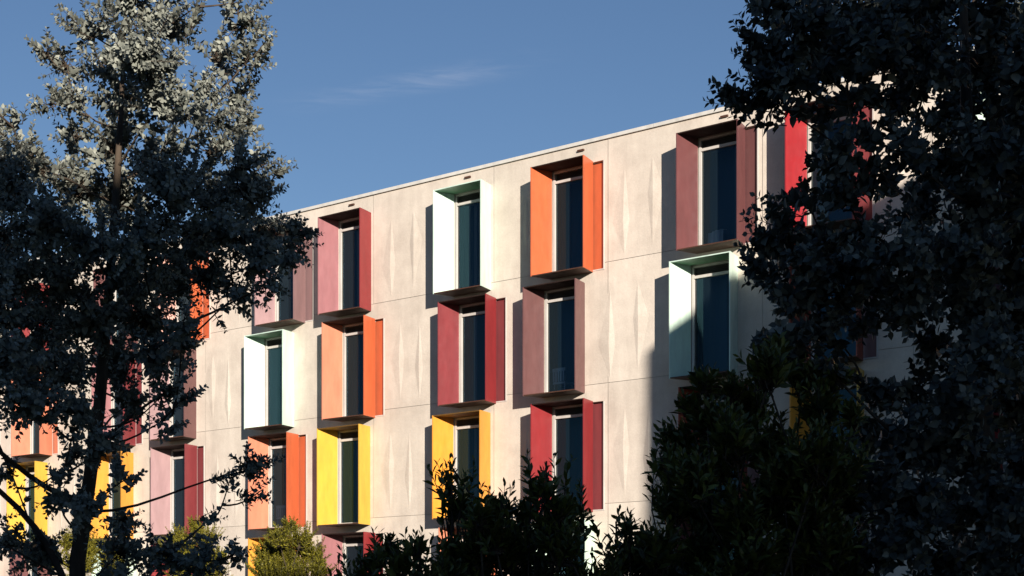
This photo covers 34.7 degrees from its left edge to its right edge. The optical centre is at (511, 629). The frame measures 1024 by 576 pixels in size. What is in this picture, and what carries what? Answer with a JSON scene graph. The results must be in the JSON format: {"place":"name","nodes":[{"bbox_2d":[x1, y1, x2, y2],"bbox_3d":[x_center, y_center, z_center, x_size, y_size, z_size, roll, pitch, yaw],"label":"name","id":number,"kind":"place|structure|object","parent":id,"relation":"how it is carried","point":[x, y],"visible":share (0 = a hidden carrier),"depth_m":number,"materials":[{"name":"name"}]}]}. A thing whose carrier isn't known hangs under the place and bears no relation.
{"place":"outdoors","nodes":[
{"label":"outdoors","id":0,"kind":"place"},
{"bbox_2d":[0,0,1023,257],"label":"sky","id":1,"kind":"structure","parent":0,"point":[365,96],"materials":[{"name":"blue"}]},
{"label":"ground","id":2,"kind":"structure","parent":0,"visible":0},
{"bbox_2d":[52,528,132,575],"bbox_3d":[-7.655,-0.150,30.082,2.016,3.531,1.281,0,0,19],"label":"pittosporum shrub","id":3,"kind":"object","parent":2,"relation":"on","point":[92,556],"visible":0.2,"depth_m":30.13,"materials":[{"name":"green plant"}]},
{"bbox_2d":[0,0,323,575],"bbox_3d":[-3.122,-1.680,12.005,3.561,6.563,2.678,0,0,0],"label":"eucalyptus tree","id":4,"kind":"object","parent":2,"relation":"on","point":[176,186],"visible":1,"depth_m":11.62,"materials":[{"name":"green plant"}]},
{"bbox_2d":[156,514,231,575],"bbox_3d":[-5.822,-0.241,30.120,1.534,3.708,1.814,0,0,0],"label":"pittosporum shrub","id":5,"kind":"object","parent":2,"relation":"on","point":[193,527],"visible":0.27,"depth_m":29.87,"materials":[{"name":"green plant"}]},
{"bbox_2d":[244,515,337,575],"bbox_3d":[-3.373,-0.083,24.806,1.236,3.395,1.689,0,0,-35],"label":"pittosporum shrub","id":6,"kind":"object","parent":2,"relation":"on","point":[278,553],"visible":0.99,"depth_m":24.67,"materials":[{"name":"green plant"}]},
{"bbox_2d":[326,525,453,575],"bbox_3d":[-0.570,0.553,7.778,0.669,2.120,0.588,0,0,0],"label":"laurel shrub","id":7,"kind":"object","parent":2,"relation":"on","point":[390,557],"visible":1,"depth_m":7.68,"materials":[{"name":"green plant"}]},
{"bbox_2d":[0,50,1023,575],"bbox_3d":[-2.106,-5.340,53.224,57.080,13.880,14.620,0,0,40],"label":"apartment building","id":8,"kind":"structure","parent":2,"relation":"on","point":[590,304],"depth_m":43.14,"materials":[{"name":"concrete"}]},
{"bbox_2d":[423,449,617,575],"bbox_3d":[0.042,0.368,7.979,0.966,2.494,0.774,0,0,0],"label":"laurel shrub","id":9,"kind":"object","parent":2,"relation":"on","point":[501,541],"visible":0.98,"depth_m":7.85,"materials":[{"name":"green plant"}]},
{"bbox_2d":[585,504,669,575],"bbox_3d":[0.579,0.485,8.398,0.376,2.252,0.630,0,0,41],"label":"laurel shrub","id":10,"kind":"object","parent":2,"relation":"on","point":[623,566],"visible":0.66,"depth_m":8.32,"materials":[{"name":"green plant"}]},
{"bbox_2d":[623,328,880,575],"bbox_3d":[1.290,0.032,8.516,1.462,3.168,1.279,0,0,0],"label":"laurel shrub","id":11,"kind":"object","parent":2,"relation":"on","point":[811,533],"visible":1,"depth_m":8.20,"materials":[{"name":"green plant"}]},
{"bbox_2d":[703,0,1023,575],"bbox_3d":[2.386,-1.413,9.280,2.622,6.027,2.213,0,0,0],"label":"eucalyptus tree","id":12,"kind":"object","parent":2,"relation":"on","point":[904,43],"visible":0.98,"depth_m":8.85,"materials":[{"name":"green plant"}]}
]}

